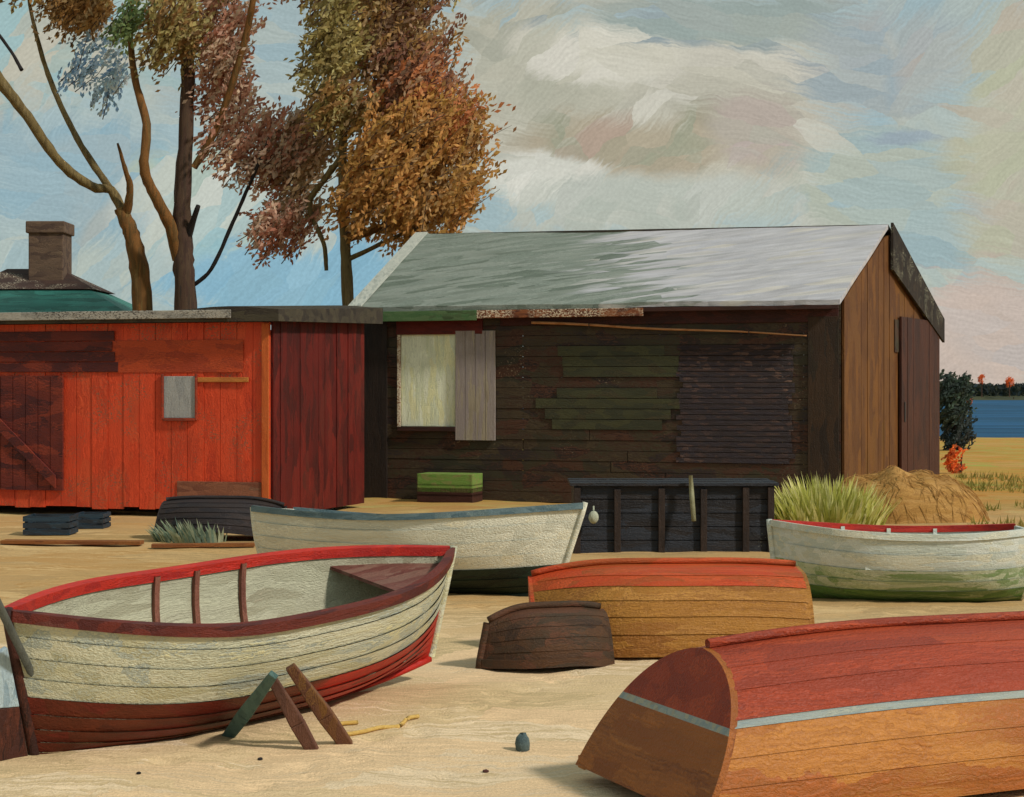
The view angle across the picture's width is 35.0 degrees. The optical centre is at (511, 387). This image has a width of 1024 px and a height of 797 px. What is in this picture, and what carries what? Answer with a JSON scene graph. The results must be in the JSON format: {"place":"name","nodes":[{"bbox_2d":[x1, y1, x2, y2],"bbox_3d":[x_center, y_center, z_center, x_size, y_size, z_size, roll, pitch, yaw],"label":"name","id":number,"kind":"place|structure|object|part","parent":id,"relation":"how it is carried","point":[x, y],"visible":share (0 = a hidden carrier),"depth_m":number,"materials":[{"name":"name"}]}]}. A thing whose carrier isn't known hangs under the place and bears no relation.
{"place":"outdoors","nodes":[
{"label":"outdoors","id":0,"kind":"place"},
{"bbox_2d":[0,437,1023,796],"bbox_3d":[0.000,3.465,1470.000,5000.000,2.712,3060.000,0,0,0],"label":"ground","id":1,"kind":"structure","parent":0,"point":[464,731],"depth_m":10.78,"materials":[{"name":"beige sand"}]},
{"bbox_2d":[23,513,77,534],"bbox_3d":[-6.876,2.041,24.250,0.688,0.280,0.500,0,0,0],"label":"crate","id":2,"kind":"object","parent":1,"relation":"on","point":[49,524],"visible":1,"depth_m":24.00,"materials":[{"name":"blue paint"}]},
{"bbox_2d":[0,221,131,312],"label":"cottage","id":3,"kind":"structure","parent":1,"relation":"on","point":[47,281],"depth_m":43.24,"materials":[{"name":"teal paint"}]},
{"bbox_2d":[0,539,143,544],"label":"plank","id":4,"kind":"object","parent":1,"relation":"on","point":[74,542],"visible":1,"depth_m":22.52,"materials":[{"name":"brown wood"}]},
{"bbox_2d":[0,0,152,310],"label":"autumn tree","id":5,"kind":"object","parent":1,"relation":"on","point":[81,16],"visible":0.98,"depth_m":37.87,"materials":[{"name":"brown plant"}]},
{"bbox_2d":[77,511,110,528],"bbox_3d":[-6.546,2.069,25.345,0.468,0.231,0.500,0,0,0],"label":"crate","id":6,"kind":"object","parent":1,"relation":"on","point":[93,520],"visible":0.81,"depth_m":25.09,"materials":[{"name":"blue paint"}]},
{"bbox_2d":[57,0,299,309],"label":"autumn tree","id":7,"kind":"object","parent":1,"relation":"on","point":[182,30],"visible":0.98,"depth_m":37.27,"materials":[{"name":"multicoloured plant"}]},
{"bbox_2d":[145,518,226,542],"bbox_3d":[-4.632,2.028,23.118,1.236,0.394,0.763,0,0,0],"label":"grass clump","id":8,"kind":"object","parent":1,"relation":"on","point":[189,534],"visible":0.83,"depth_m":22.93,"materials":[{"name":"green plant"}]},
{"bbox_2d":[0,305,382,508],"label":"red shed","id":9,"kind":"structure","parent":1,"relation":"on","point":[124,409],"depth_m":27.67,"materials":[{"name":"wood"},{"name":"red-orange painted wood boards"},{"name":"dark red painted wood"}]},
{"bbox_2d":[0,376,63,490],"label":"door","id":10,"kind":"structure","parent":9,"relation":"in","point":[31,407],"depth_m":28.00,"materials":[{"name":"red wood"}]},
{"bbox_2d":[161,374,197,420],"bbox_3d":[-5.592,0.174,27.317,0.660,0.793,0.050,0,0,15],"label":"window","id":11,"kind":"structure","parent":9,"relation":"in","point":[179,394],"depth_m":27.33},
{"bbox_2d":[151,542,254,547],"bbox_3d":[-4.230,2.166,22.298,1.392,0.050,0.140,0,0,-6],"label":"plank","id":12,"kind":"object","parent":1,"relation":"on","point":[190,545],"visible":0.89,"depth_m":22.25,"materials":[{"name":"brown wood"}]},
{"bbox_2d":[154,495,287,535],"bbox_3d":[-4.135,1.899,23.556,1.999,0.658,0.960,0,0,4],"label":"tender","id":13,"kind":"object","parent":1,"relation":"on","point":[230,514],"visible":0.77,"depth_m":23.26,"materials":[{"name":"black wood"}]},
{"bbox_2d":[0,545,456,760],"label":"rowing boat","id":14,"kind":"object","parent":1,"relation":"on","point":[159,653],"visible":0.94,"depth_m":10.25,"materials":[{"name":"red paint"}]},
{"bbox_2d":[0,599,36,679],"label":"oar","id":15,"kind":"object","parent":14,"relation":"on","point":[15,640],"visible":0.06,"depth_m":9.26,"materials":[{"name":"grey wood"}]},
{"bbox_2d":[222,670,277,737],"bbox_3d":[-1.605,1.963,9.936,0.098,0.577,0.807,0,0,-32],"label":"prop","id":16,"kind":"object","parent":1,"relation":"on","point":[244,714],"visible":0.9,"depth_m":9.88,"materials":[{"name":"teal paint"}]},
{"bbox_2d":[271,678,318,749],"bbox_3d":[-1.319,1.987,9.826,0.339,0.519,0.086,0,0,-29],"label":"prop","id":17,"kind":"object","parent":1,"relation":"on","point":[298,725],"visible":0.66,"depth_m":9.80,"materials":[{"name":"brown wood"}]},
{"bbox_2d":[286,663,352,743],"bbox_3d":[-1.169,1.953,9.902,0.490,0.592,0.099,0,0,-41],"label":"prop","id":18,"kind":"object","parent":1,"relation":"on","point":[326,716],"visible":0.9,"depth_m":9.87,"materials":[{"name":"brown wood"}]},
{"bbox_2d":[224,0,516,305],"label":"autumn tree","id":19,"kind":"object","parent":1,"relation":"on","point":[421,128],"visible":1,"depth_m":36.52,"materials":[{"name":"orange plant"}]},
{"bbox_2d":[340,714,419,735],"bbox_3d":[-0.926,2.182,10.529,0.322,0.052,0.713,0,0,40],"label":"rope","id":20,"kind":"object","parent":1,"relation":"on","point":[379,727],"visible":0.61,"depth_m":10.48,"materials":[{"name":"yellow fabric"}]},
{"bbox_2d":[250,502,587,596],"bbox_3d":[-0.983,1.730,17.655,3.840,1.080,1.560,0,-5,24],"label":"rowing boat","id":21,"kind":"object","parent":1,"relation":"on","point":[503,551],"visible":0.54,"depth_m":16.94,"materials":[{"name":"blue paint"},{"name":"white paint"},{"name":"dark green paint"}]},
{"bbox_2d":[588,506,598,523],"bbox_3d":[1.069,1.672,21.300,0.136,0.233,0.136,0,0,0],"label":"float","id":22,"kind":"object","parent":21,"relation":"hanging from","point":[593,517],"visible":1,"depth_m":21.25,"materials":[{"name":"white plastic"}]},
{"bbox_2d":[417,472,482,502],"bbox_3d":[-1.191,1.923,31.200,1.123,0.538,0.603,0,0,18],"label":"crate","id":23,"kind":"object","parent":1,"relation":"on","point":[450,487],"visible":1,"depth_m":30.93,"materials":[{"name":"green wood"}]},
{"bbox_2d":[515,732,529,751],"bbox_3d":[0.063,2.161,9.853,0.091,0.148,0.092,0,0,0],"label":"small jug","id":24,"kind":"object","parent":1,"relation":"on","point":[522,742],"visible":0.85,"depth_m":9.82,"materials":[{"name":"ceramic"}]},
{"bbox_2d":[475,600,614,668],"bbox_3d":[0.239,1.972,12.980,1.112,0.520,0.680,0,0,-18],"label":"upturned boat","id":25,"kind":"object","parent":1,"relation":"on","point":[546,634],"visible":1,"depth_m":12.79,"materials":[{"name":"brown wood"}]},
{"bbox_2d":[348,223,944,502],"bbox_3d":[3.145,-0.573,33.918,10.976,5.545,7.584,0,0,18],"label":"barn","id":26,"kind":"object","parent":1,"relation":"on","point":[469,367],"visible":0.87,"depth_m":31.16,"materials":[{"name":"wood"}]},
{"bbox_3d":[-1.671,-0.103,31.774,1.230,1.931,0.130,0,0,18],"label":"window","id":27,"kind":"part","parent":26,"relation":"part of","materials":[{"name":"beige fabric"}]},
{"bbox_2d":[531,321,806,335],"bbox_3d":[2.855,-1.089,30.236,5.212,0.345,0.146,0,0,18],"label":"pole","id":28,"kind":"object","parent":26,"relation":"hanging from","point":[598,325],"visible":1,"depth_m":30.32,"materials":[{"name":"brown wood"}]},
{"bbox_3d":[8.571,0.365,34.101,0.065,3.570,3.250,0,0,28],"label":"door","id":29,"kind":"part","parent":26,"relation":"part of","materials":[{"name":"wood"}]},
{"bbox_2d":[528,557,814,656],"bbox_3d":[1.294,1.832,13.751,2.324,0.780,1.310,0,0,-3],"label":"upturned boat","id":30,"kind":"object","parent":1,"relation":"on","point":[657,607],"visible":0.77,"depth_m":13.29,"materials":[{"name":"paint"}]},
{"bbox_2d":[568,478,778,553],"bbox_3d":[2.139,1.742,21.915,2.744,0.975,1.062,0,0,0],"label":"storage bin","id":31,"kind":"object","parent":1,"relation":"on","point":[654,514],"visible":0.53,"depth_m":21.46,"materials":[{"name":"black wood"}]},
{"bbox_2d":[689,475,695,520],"bbox_3d":[2.362,1.455,21.260,0.066,0.598,0.177,0,0,-12],"label":"stake","id":32,"kind":"object","parent":31,"relation":"attached to","point":[692,501],"visible":1,"depth_m":21.26,"materials":[{"name":"brown wood"}]},
{"bbox_2d":[575,611,1023,796],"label":"upturned boat","id":33,"kind":"object","parent":1,"relation":"on","point":[921,706],"visible":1,"depth_m":8.54,"materials":[{"name":"red paint"},{"name":"orange-brown paint"},{"name":"pale blue paint"}]},
{"bbox_2d":[774,472,902,524],"bbox_3d":[4.503,1.719,23.627,2.288,1.038,1.594,0,0,0],"label":"grass clump","id":34,"kind":"object","parent":1,"relation":"on","point":[816,501],"visible":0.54,"depth_m":23.22,"materials":[{"name":"green plant"}]},
{"bbox_2d":[766,519,1023,601],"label":"rowing boat","id":35,"kind":"object","parent":1,"relation":"on","point":[961,563],"visible":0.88,"depth_m":16.48,"materials":[{"name":"white paint"}]},
{"bbox_2d":[832,465,989,523],"bbox_3d":[6.514,1.797,26.991,2.831,1.035,1.868,0,0,0],"label":"reed heap","id":36,"kind":"object","parent":1,"relation":"on","point":[928,497],"visible":0.68,"depth_m":26.33,"materials":[{"name":"beige plant"}]},
{"bbox_2d":[941,443,967,473],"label":"shrub","id":37,"kind":"object","parent":1,"relation":"on","point":[950,463],"visible":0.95,"depth_m":42.91,"materials":[{"name":"orange plant"}]},
{"bbox_2d":[940,369,977,449],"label":"bushy tree","id":38,"kind":"object","parent":1,"relation":"on","point":[955,399],"visible":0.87,"depth_m":55.61,"materials":[{"name":"green plant"}]},
{"bbox_2d":[0,0,1023,384],"label":"sky","id":39,"kind":"structure","parent":0,"point":[627,114],"materials":[{"name":"blue"}]},
{"bbox_2d":[940,400,1023,437],"bbox_3d":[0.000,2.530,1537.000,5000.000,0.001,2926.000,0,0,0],"label":"water","id":40,"kind":"structure","parent":0,"point":[1000,418],"depth_m":131.10,"materials":[{"name":"blue liquid"}]},
{"bbox_2d":[954,470,1023,526],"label":"grass","id":41,"kind":"structure","parent":0,"point":[1001,478],"depth_m":35.23,"materials":[{"name":"green plant"}]},
{"bbox_2d":[972,393,1023,399],"bbox_3d":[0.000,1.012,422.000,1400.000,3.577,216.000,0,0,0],"label":"hills","id":42,"kind":"structure","parent":0,"point":[997,397],"depth_m":320.13,"materials":[{"name":"green plant"}]},
{"bbox_2d":[977,374,984,396],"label":"orange tree","id":43,"kind":"object","parent":42,"relation":"on","point":[980,377],"visible":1,"depth_m":317.86,"materials":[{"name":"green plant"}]},
{"bbox_2d":[959,381,1023,396],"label":"woods","id":44,"kind":"object","parent":42,"relation":"on","point":[989,389],"visible":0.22,"depth_m":323.07,"materials":[{"name":"green plant"}]},
{"bbox_2d":[1005,376,1014,396],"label":"orange tree","id":45,"kind":"object","parent":42,"relation":"on","point":[1009,380],"visible":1,"depth_m":317.79,"materials":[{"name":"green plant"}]}
]}

